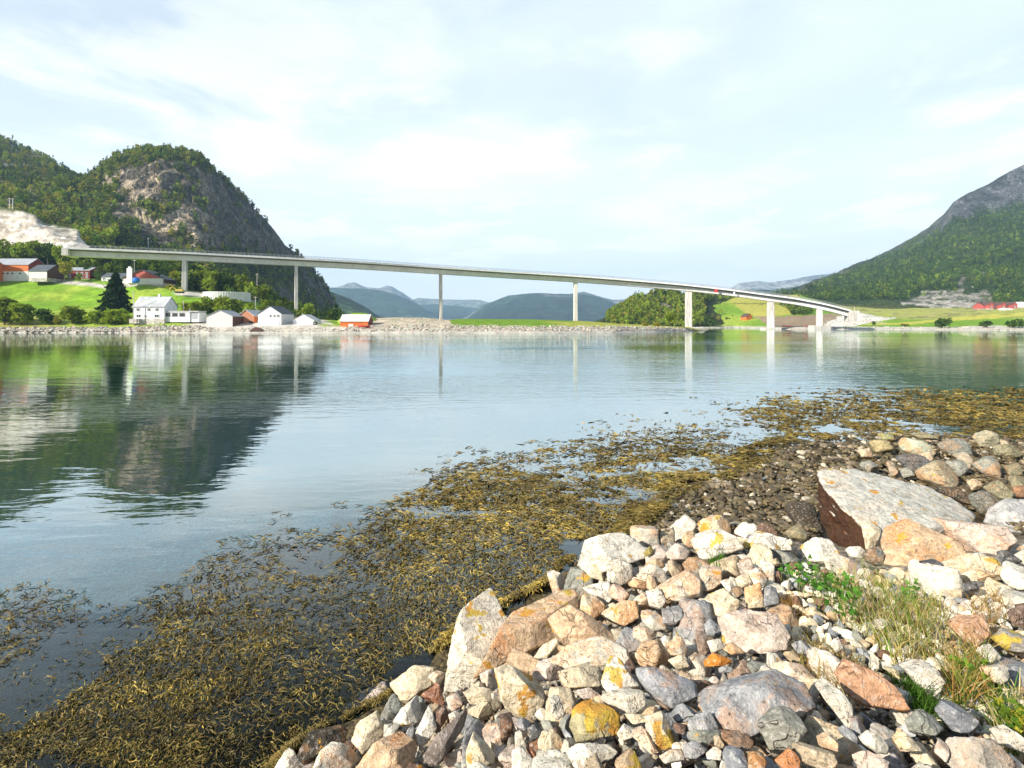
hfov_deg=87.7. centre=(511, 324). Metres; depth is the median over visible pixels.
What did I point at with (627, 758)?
rock
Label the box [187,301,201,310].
slope tree
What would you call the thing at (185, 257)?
bridge
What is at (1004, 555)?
rock
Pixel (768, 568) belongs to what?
stone
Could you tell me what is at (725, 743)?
stone
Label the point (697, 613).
stone
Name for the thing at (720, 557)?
grass tuft
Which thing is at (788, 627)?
rock
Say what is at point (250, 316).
boathouse
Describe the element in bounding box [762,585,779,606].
rock
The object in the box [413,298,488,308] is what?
mountain
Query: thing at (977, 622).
rock
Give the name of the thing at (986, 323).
bush
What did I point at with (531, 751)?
rock
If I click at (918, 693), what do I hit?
grass tuft
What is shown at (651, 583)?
rock
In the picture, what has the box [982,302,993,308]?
gabled wing
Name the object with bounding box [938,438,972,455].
rock
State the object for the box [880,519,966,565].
rock
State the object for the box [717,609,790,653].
rock
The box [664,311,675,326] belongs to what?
shore tree
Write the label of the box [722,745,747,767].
rock
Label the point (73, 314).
shore tree
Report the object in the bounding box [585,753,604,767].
stone
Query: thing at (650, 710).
rock
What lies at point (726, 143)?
sky
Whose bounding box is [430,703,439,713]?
stone
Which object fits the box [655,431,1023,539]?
pebbles
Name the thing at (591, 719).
rock
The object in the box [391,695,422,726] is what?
rock
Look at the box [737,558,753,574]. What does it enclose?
stone
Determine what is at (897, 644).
dead grass
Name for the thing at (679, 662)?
rock
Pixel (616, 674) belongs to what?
rock
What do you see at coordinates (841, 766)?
stone
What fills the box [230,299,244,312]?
slope tree
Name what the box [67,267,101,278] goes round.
farmhouse
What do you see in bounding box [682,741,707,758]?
rock
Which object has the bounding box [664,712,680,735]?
stone
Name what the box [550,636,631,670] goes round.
rock
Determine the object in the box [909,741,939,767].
stone
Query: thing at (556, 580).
stone
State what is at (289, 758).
rock
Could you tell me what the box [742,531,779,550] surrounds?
rock
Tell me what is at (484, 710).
rock
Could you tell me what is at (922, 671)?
rock
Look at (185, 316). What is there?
annex
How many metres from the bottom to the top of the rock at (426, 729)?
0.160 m
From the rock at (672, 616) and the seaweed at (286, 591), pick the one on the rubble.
the rock at (672, 616)
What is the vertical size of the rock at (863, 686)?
0.169 m
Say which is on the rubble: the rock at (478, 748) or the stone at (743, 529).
the rock at (478, 748)
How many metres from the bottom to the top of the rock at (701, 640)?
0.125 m
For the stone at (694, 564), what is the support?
on the ground at (122, 565)
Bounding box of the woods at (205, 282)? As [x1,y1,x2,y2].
[12,241,344,320]
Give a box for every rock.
[275,748,303,767]
[297,724,346,764]
[313,741,361,767]
[341,681,387,720]
[351,710,383,754]
[356,731,417,767]
[383,723,399,736]
[390,665,435,703]
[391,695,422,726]
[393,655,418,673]
[416,706,436,748]
[421,682,444,706]
[422,709,467,765]
[428,670,445,683]
[433,705,448,733]
[444,587,507,694]
[446,693,462,712]
[449,710,457,721]
[463,687,501,708]
[466,732,494,767]
[467,701,493,719]
[473,588,578,679]
[494,664,544,719]
[499,712,513,742]
[511,746,532,767]
[512,717,531,731]
[515,730,526,750]
[526,746,535,758]
[527,724,541,741]
[532,657,561,680]
[538,729,562,750]
[547,604,615,645]
[548,694,564,719]
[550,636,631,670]
[557,666,601,689]
[566,743,617,767]
[569,699,619,741]
[573,687,599,699]
[577,532,646,576]
[578,593,605,618]
[583,581,612,604]
[590,563,604,581]
[600,687,645,713]
[601,600,638,626]
[601,655,639,691]
[607,558,632,585]
[609,584,629,601]
[615,748,641,767]
[617,723,633,740]
[625,713,645,724]
[628,578,646,589]
[632,726,658,754]
[633,626,652,642]
[635,666,696,710]
[636,563,666,584]
[640,609,666,630]
[642,706,658,715]
[643,546,653,556]
[645,710,674,751]
[646,558,664,567]
[646,575,657,589]
[646,588,665,609]
[655,569,702,601]
[659,748,684,763]
[661,605,683,626]
[666,543,689,561]
[666,635,687,656]
[668,654,689,669]
[670,703,696,723]
[673,723,685,734]
[682,530,694,548]
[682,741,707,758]
[687,712,718,730]
[687,729,720,745]
[691,529,743,560]
[694,625,709,654]
[697,515,730,532]
[697,669,815,738]
[699,565,721,591]
[703,588,740,616]
[704,619,721,637]
[704,652,732,666]
[706,746,721,759]
[707,639,723,652]
[713,735,724,748]
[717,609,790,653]
[718,666,732,672]
[720,578,734,592]
[721,730,753,750]
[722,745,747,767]
[723,642,744,654]
[732,586,743,597]
[735,574,751,587]
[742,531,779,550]
[744,582,763,609]
[747,751,766,767]
[749,567,769,584]
[749,568,767,587]
[756,705,807,749]
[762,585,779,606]
[773,536,791,551]
[775,747,799,767]
[785,500,823,538]
[785,523,807,541]
[785,624,791,635]
[791,639,809,655]
[791,742,837,767]
[800,537,838,564]
[815,676,852,727]
[816,732,838,754]
[817,468,975,549]
[830,637,842,652]
[834,658,910,711]
[837,725,858,743]
[845,546,864,558]
[852,750,888,767]
[857,448,872,458]
[858,730,889,754]
[859,460,878,472]
[861,522,880,549]
[861,546,885,565]
[869,440,892,453]
[874,618,886,630]
[877,433,894,441]
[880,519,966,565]
[886,461,897,476]
[892,727,921,751]
[895,454,930,471]
[898,437,935,457]
[899,659,944,699]
[900,466,914,478]
[904,709,943,736]
[909,559,918,562]
[910,432,938,439]
[914,460,958,486]
[919,559,943,565]
[920,451,932,461]
[930,487,970,504]
[931,517,1017,554]
[934,738,949,762]
[935,699,979,733]
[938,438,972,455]
[941,553,1001,580]
[945,459,968,476]
[945,736,1016,767]
[946,614,990,647]
[953,452,973,467]
[960,570,977,582]
[962,581,978,590]
[967,479,982,491]
[967,490,998,516]
[972,430,999,448]
[972,456,1001,477]
[976,644,1001,662]
[979,664,1008,683]
[982,480,1013,499]
[983,498,1023,532]
[989,724,1023,751]
[990,628,1023,653]
[992,444,1023,458]
[996,550,1021,563]
[1000,561,1023,589]
[1004,463,1022,475]
[1007,604,1023,627]
[1008,475,1023,487]
[1012,485,1023,497]
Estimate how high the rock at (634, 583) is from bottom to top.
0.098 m
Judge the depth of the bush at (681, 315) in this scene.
450.40 m
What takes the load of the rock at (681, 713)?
on the rubble
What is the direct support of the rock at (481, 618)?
on the ground at (122, 565)
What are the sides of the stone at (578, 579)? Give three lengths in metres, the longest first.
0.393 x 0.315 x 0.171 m
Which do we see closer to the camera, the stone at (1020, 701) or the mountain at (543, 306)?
the stone at (1020, 701)
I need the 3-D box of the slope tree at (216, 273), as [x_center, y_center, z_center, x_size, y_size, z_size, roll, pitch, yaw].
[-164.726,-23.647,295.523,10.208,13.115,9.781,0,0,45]
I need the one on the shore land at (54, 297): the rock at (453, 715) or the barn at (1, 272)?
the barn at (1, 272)
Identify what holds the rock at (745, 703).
on the rubble
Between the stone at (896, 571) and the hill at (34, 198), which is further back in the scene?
the hill at (34, 198)
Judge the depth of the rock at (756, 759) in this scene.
1.75 m
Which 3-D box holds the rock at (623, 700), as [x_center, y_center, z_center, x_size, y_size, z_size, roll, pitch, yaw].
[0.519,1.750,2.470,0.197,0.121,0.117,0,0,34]
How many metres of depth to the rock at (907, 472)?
10.40 m
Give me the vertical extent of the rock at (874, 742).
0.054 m
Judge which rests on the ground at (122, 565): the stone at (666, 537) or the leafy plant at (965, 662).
the stone at (666, 537)
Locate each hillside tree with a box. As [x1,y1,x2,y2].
[0,239,15,258]
[7,241,30,258]
[20,240,43,258]
[36,241,55,264]
[51,245,63,267]
[56,261,74,280]
[57,254,73,263]
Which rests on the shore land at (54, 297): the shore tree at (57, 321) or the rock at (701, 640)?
the shore tree at (57, 321)
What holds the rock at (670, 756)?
on the stone
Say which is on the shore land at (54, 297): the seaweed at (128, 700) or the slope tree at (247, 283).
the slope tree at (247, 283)
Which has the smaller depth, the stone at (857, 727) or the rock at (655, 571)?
the stone at (857, 727)
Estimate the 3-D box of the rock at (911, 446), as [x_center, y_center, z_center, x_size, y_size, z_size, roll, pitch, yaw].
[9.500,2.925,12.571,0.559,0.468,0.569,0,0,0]
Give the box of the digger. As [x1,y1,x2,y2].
[169,286,184,292]
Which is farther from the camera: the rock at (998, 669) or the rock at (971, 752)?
the rock at (998, 669)
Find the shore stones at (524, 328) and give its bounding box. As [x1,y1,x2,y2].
[328,324,703,331]
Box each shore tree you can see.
[0,297,20,324]
[7,301,36,325]
[32,308,57,324]
[52,315,62,324]
[58,304,86,323]
[82,310,103,324]
[99,307,130,323]
[121,313,132,321]
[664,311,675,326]
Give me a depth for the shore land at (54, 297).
253.49 m
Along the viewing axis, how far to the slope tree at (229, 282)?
296.32 m
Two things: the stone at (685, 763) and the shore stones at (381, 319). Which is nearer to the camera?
the stone at (685, 763)
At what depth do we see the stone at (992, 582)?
4.08 m
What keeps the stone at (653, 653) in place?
on the ground at (122, 565)
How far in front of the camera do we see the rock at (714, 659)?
2.67 m
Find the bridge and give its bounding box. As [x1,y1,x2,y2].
[61,244,859,329]
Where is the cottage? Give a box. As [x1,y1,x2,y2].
[101,273,126,280]
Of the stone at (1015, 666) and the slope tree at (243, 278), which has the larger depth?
the slope tree at (243, 278)
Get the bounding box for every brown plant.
[773,590,816,617]
[955,575,1018,635]
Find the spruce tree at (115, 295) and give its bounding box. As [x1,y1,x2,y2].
[85,272,132,317]
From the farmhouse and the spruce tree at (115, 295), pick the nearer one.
the spruce tree at (115, 295)
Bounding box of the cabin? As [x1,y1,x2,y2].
[741,313,752,319]
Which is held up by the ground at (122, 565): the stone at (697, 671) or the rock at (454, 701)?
the stone at (697, 671)
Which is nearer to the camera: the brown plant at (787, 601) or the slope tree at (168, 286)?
the brown plant at (787, 601)
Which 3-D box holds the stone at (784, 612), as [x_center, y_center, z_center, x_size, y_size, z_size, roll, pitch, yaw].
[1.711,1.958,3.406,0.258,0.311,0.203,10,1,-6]
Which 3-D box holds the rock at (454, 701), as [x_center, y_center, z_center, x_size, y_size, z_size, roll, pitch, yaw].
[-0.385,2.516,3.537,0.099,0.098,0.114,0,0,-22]
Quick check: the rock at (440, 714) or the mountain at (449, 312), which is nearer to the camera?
the rock at (440, 714)
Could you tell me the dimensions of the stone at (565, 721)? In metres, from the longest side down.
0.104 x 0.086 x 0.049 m
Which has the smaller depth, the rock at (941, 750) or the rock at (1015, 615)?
the rock at (941, 750)
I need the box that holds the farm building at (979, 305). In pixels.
[973,302,1008,309]
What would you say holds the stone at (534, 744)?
on the ground at (122, 565)
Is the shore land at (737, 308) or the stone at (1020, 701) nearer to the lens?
the stone at (1020, 701)
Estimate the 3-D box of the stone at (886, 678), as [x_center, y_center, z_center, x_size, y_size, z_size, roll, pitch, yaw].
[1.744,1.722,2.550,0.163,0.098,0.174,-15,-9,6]
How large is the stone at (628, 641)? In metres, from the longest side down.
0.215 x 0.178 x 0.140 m
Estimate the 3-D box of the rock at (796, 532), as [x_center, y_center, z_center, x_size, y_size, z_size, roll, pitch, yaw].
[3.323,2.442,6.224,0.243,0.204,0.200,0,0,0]
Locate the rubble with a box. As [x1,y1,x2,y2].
[314,533,1023,767]
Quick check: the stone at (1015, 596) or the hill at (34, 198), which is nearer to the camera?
the stone at (1015, 596)
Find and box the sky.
[0,0,1023,301]
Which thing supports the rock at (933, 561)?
on the ground at (122, 565)
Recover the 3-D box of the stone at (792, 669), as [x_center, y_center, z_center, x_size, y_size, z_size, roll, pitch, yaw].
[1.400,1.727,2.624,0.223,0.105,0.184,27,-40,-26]
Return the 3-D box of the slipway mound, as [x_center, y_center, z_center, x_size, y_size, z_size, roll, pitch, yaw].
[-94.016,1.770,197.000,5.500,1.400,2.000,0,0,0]
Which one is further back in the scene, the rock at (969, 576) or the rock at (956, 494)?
the rock at (956, 494)
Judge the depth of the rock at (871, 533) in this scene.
6.20 m
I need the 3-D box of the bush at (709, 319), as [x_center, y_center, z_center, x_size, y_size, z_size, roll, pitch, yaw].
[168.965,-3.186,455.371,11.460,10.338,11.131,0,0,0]
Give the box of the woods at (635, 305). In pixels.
[605,288,734,326]
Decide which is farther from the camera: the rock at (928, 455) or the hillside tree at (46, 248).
the hillside tree at (46, 248)
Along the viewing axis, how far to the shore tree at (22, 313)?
205.88 m
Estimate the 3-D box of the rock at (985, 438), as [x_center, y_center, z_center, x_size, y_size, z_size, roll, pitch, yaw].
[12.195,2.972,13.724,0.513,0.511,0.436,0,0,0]
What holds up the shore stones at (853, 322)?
on the shore land at (737, 308)
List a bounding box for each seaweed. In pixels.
[0,386,1023,767]
[0,466,651,767]
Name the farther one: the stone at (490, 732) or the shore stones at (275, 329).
the shore stones at (275, 329)
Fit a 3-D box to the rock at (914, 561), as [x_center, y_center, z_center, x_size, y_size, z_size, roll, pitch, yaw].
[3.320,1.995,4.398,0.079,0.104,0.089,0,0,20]
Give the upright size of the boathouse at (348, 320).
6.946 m
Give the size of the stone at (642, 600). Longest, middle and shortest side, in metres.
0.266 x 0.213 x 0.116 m
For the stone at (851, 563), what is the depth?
4.46 m
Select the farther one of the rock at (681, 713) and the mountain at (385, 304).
the mountain at (385, 304)
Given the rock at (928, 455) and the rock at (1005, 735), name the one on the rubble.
the rock at (1005, 735)
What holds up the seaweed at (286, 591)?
on the ground at (122, 565)
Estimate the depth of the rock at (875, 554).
4.66 m
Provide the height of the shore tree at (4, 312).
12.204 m
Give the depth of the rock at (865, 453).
11.95 m
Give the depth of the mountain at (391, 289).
7484.19 m
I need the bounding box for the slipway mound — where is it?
[249,327,263,330]
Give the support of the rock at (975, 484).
on the pebbles
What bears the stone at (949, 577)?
on the ground at (122, 565)
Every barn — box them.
[0,259,44,281]
[0,262,2,281]
[121,267,176,286]
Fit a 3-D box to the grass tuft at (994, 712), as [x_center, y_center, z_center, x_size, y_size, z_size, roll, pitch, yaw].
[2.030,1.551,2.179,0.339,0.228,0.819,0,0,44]
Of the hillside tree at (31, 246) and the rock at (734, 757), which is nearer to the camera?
the rock at (734, 757)
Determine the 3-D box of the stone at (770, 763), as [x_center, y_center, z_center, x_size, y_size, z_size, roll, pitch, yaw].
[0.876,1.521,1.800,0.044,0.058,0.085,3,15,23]
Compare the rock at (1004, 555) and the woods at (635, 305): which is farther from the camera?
the woods at (635, 305)
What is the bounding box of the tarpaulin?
[132,277,139,282]
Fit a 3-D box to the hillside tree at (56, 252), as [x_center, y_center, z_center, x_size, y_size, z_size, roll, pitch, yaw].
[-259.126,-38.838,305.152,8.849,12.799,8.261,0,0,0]
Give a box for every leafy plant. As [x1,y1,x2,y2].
[778,554,862,630]
[901,578,919,608]
[944,653,990,694]
[985,694,1023,756]
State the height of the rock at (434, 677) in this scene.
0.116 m
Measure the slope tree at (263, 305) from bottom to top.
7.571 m
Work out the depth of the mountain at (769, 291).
3381.69 m
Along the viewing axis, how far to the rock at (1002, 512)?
7.87 m
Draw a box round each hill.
[0,138,116,248]
[76,152,338,309]
[594,291,724,326]
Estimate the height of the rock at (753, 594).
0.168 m
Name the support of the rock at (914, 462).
on the ground at (122, 565)
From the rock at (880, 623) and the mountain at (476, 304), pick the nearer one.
the rock at (880, 623)
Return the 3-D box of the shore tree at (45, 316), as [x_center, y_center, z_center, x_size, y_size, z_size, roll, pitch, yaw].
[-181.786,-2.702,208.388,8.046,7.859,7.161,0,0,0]
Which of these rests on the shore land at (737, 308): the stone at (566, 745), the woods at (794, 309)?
the woods at (794, 309)
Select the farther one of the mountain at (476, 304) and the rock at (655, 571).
the mountain at (476, 304)
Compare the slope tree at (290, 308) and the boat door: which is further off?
the slope tree at (290, 308)
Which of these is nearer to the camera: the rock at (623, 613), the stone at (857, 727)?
the stone at (857, 727)
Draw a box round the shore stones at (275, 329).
[211,328,340,331]
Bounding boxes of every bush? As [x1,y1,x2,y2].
[677,312,684,322]
[703,315,716,326]
[933,317,952,327]
[977,320,992,327]
[1004,318,1023,327]
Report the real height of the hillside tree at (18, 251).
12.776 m
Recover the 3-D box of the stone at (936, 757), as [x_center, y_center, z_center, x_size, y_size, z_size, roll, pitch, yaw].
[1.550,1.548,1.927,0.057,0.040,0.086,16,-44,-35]
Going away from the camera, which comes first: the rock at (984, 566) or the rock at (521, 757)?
the rock at (521, 757)
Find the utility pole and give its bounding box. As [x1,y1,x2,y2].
[133,291,133,322]
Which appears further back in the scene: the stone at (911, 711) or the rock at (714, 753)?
the stone at (911, 711)
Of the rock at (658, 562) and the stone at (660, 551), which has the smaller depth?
the rock at (658, 562)
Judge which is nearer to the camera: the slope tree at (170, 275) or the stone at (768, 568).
the stone at (768, 568)
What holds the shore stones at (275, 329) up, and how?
on the shore land at (54, 297)
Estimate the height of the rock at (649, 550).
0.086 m
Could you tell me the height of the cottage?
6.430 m
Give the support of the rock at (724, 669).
on the ground at (122, 565)
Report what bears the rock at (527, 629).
on the ground at (122, 565)
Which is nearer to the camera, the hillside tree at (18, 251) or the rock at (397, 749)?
the rock at (397, 749)
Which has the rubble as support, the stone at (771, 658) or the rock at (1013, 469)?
the stone at (771, 658)
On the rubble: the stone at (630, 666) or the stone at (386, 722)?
the stone at (630, 666)
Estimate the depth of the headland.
205.22 m
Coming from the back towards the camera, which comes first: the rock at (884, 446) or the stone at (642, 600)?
the rock at (884, 446)
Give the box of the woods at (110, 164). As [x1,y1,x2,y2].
[60,143,343,319]
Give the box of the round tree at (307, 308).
[300,303,313,313]
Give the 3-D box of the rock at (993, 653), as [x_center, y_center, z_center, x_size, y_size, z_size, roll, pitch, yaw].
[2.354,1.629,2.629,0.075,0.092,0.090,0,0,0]
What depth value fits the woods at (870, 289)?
886.18 m
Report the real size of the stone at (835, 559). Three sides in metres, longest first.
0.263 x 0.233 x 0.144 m
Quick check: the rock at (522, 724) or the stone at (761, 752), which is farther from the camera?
the rock at (522, 724)
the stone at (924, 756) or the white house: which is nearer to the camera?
the stone at (924, 756)
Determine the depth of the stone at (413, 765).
2.96 m
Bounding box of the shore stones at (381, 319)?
[374,318,449,323]
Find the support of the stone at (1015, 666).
on the ground at (122, 565)
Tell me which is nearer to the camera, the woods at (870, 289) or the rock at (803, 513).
the rock at (803, 513)
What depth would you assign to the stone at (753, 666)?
2.69 m
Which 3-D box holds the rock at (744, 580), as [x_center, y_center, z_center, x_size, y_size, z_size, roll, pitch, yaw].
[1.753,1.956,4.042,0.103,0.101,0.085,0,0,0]
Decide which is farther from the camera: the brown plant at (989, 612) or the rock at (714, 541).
the rock at (714, 541)
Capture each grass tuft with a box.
[702,551,741,576]
[882,664,989,736]
[962,656,1023,755]
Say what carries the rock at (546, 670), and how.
on the ground at (122, 565)
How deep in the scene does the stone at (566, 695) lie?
2.86 m
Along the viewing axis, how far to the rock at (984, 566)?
4.43 m
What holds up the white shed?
on the shore land at (737, 308)
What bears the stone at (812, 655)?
on the ground at (122, 565)
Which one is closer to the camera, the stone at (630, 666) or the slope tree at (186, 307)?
the stone at (630, 666)
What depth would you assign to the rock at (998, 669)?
2.41 m
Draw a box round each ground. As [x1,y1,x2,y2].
[0,206,89,247]
[0,433,1023,767]
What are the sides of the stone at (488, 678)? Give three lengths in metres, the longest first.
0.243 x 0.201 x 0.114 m
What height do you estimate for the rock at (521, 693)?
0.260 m
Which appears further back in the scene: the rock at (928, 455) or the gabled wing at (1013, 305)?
the gabled wing at (1013, 305)
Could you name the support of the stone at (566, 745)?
on the rubble
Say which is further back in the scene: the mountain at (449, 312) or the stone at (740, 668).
the mountain at (449, 312)
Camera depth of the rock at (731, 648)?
2.79 m
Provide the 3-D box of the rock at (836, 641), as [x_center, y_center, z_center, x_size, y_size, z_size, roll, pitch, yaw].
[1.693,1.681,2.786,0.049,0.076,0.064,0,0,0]
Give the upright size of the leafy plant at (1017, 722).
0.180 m
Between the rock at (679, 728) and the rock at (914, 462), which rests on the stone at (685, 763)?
the rock at (679, 728)
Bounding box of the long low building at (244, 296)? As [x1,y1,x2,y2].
[203,291,250,301]
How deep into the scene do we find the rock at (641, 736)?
2.07 m
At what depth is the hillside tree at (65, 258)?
304.49 m
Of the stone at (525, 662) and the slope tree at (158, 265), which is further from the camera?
the slope tree at (158, 265)
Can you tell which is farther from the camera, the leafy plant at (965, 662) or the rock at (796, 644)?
the rock at (796, 644)
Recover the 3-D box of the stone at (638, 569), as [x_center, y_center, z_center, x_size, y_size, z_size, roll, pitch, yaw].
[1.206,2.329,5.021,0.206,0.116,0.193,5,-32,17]
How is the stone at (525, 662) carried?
on the ground at (122, 565)
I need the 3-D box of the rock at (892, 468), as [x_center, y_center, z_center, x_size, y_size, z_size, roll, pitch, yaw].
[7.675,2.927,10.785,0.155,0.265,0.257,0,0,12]
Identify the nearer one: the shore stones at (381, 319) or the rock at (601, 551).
the rock at (601, 551)
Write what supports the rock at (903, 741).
on the rubble
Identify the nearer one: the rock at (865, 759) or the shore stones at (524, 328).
the rock at (865, 759)
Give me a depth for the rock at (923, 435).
14.36 m
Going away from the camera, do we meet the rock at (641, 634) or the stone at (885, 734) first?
the stone at (885, 734)
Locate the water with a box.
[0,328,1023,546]
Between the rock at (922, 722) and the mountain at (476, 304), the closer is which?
the rock at (922, 722)
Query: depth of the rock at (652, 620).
3.68 m
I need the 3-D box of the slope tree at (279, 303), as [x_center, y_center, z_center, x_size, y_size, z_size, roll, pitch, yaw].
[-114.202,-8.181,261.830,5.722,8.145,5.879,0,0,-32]
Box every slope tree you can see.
[148,263,160,272]
[164,284,176,290]
[169,270,180,284]
[181,302,189,310]
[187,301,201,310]
[188,263,202,272]
[192,270,207,279]
[200,296,215,312]
[211,270,223,288]
[211,295,234,311]
[221,278,235,291]
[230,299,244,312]
[234,273,249,291]
[242,302,256,309]
[243,281,257,299]
[257,284,272,300]
[257,299,272,310]
[269,292,279,305]
[275,299,283,306]
[287,304,295,316]
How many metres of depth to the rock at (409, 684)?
4.41 m
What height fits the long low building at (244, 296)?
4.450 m
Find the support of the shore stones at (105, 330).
on the shore land at (54, 297)
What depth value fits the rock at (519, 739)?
2.58 m
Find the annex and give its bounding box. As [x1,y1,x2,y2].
[165,309,206,321]
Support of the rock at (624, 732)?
on the rubble
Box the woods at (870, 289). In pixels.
[770,199,1023,301]
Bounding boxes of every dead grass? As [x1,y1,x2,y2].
[773,619,904,696]
[818,552,962,664]
[900,616,1023,709]
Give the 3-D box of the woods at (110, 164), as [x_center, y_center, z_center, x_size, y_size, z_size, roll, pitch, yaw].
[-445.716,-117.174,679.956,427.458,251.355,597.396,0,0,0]
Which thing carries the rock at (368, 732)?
on the rubble
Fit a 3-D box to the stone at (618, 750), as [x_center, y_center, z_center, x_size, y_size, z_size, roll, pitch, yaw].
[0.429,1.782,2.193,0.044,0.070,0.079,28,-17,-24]
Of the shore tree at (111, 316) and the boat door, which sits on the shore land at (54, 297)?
the shore tree at (111, 316)
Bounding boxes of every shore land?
[0,258,346,332]
[700,295,1023,330]
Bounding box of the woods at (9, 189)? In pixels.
[0,133,119,247]
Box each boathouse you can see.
[205,310,243,327]
[240,309,259,322]
[257,306,294,324]
[292,314,321,323]
[339,314,373,326]
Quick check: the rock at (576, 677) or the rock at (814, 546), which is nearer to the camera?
the rock at (576, 677)
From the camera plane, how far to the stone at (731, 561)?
4.45 m
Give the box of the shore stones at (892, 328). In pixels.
[701,325,1023,329]
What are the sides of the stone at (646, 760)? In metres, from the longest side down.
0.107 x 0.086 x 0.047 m
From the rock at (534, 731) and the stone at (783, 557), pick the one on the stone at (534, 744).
the rock at (534, 731)
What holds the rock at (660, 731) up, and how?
on the ground at (122, 565)
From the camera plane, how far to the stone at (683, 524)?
7.71 m
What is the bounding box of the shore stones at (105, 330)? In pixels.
[0,324,212,332]
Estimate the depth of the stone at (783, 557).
4.69 m
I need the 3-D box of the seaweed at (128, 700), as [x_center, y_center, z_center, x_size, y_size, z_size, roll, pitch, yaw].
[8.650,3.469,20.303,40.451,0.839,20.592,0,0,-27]
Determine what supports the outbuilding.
on the shore land at (54, 297)
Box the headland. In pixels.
[327,317,699,332]
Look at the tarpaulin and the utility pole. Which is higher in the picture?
the tarpaulin
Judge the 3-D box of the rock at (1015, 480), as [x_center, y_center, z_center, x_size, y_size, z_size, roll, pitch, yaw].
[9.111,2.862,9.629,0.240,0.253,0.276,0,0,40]
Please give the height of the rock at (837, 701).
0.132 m
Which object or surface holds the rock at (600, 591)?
on the ground at (122, 565)
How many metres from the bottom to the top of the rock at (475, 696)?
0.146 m
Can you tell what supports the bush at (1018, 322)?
on the shore land at (737, 308)
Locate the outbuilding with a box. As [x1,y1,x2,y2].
[28,265,63,282]
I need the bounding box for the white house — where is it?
[129,294,178,324]
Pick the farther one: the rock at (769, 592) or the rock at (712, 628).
the rock at (769, 592)
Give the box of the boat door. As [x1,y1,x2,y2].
[258,320,278,324]
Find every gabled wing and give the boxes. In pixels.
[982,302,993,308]
[994,302,1006,309]
[1005,302,1017,308]
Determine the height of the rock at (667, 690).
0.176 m
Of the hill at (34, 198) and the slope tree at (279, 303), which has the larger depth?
the hill at (34, 198)
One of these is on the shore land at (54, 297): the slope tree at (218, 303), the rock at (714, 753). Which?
the slope tree at (218, 303)
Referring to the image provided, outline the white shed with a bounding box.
[1016,302,1023,307]
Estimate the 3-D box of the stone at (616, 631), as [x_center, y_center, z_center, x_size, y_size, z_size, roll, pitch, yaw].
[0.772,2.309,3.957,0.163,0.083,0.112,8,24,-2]
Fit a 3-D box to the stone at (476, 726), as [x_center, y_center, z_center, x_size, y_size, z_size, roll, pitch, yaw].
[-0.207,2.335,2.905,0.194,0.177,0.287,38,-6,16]
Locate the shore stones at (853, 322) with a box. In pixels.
[823,315,886,324]
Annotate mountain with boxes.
[329,288,446,319]
[330,292,384,317]
[335,282,416,302]
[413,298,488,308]
[421,304,476,319]
[463,293,615,321]
[571,292,624,303]
[730,273,832,290]
[731,273,834,296]
[772,165,1023,308]
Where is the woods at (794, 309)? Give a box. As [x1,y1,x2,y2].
[779,296,813,314]
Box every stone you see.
[302,762,314,767]
[345,741,355,751]
[381,693,401,720]
[381,720,391,737]
[406,726,417,743]
[407,762,423,767]
[419,696,426,715]
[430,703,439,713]
[443,749,461,767]
[460,714,474,733]
[462,719,484,765]
[470,761,490,767]
[479,668,497,690]
[481,722,503,744]
[491,688,502,710]
[494,744,514,767]
[505,648,539,674]
[527,727,565,752]
[532,638,564,658]
[532,748,573,767]
[545,686,576,727]
[547,570,564,593]
[559,714,570,735]
[561,738,570,752]
[563,567,592,598]
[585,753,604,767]
[590,695,604,703]
[607,744,621,767]
[610,628,622,639]
[616,627,639,653]
[625,658,635,673]
[630,525,659,547]
[631,674,641,689]
[633,566,644,572]
[633,593,653,613]
[636,638,669,667]
[638,752,654,767]
[645,543,669,565]
[645,705,660,735]
[659,665,674,673]
[660,527,674,544]
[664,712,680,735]
[667,559,682,576]
[670,514,698,540]
[670,727,678,741]
[672,598,712,641]
[672,741,694,767]
[679,652,711,686]
[682,557,709,575]
[683,638,698,659]
[710,555,740,584]
[717,729,728,751]
[727,659,751,678]
[732,522,756,537]
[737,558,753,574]
[737,604,745,609]
[747,661,767,672]
[748,543,772,565]
[748,747,766,757]
[756,523,777,535]
[759,559,774,581]
[762,581,784,591]
[765,756,778,767]
[766,603,798,640]
[766,652,781,668]
[772,549,800,566]
[774,661,813,687]
[800,714,861,765]
[806,647,857,703]
[822,549,858,576]
[835,764,856,767]
[847,557,864,574]
[849,716,871,751]
[869,723,904,763]
[876,672,894,684]
[884,753,906,767]
[886,567,906,587]
[889,687,916,724]
[905,741,915,760]
[907,709,929,738]
[908,563,963,601]
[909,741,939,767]
[912,761,931,767]
[929,746,941,760]
[977,577,1010,596]
[989,656,1023,698]
[990,722,1023,764]
[996,587,1023,608]
[1009,753,1023,767]
[1010,699,1023,717]
[1014,548,1023,563]
[1015,630,1023,661]
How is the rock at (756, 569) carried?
on the stone at (777, 586)
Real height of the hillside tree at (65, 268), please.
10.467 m
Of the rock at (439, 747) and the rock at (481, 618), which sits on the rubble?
the rock at (439, 747)
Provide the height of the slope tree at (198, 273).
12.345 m
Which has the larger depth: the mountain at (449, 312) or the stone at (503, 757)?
the mountain at (449, 312)

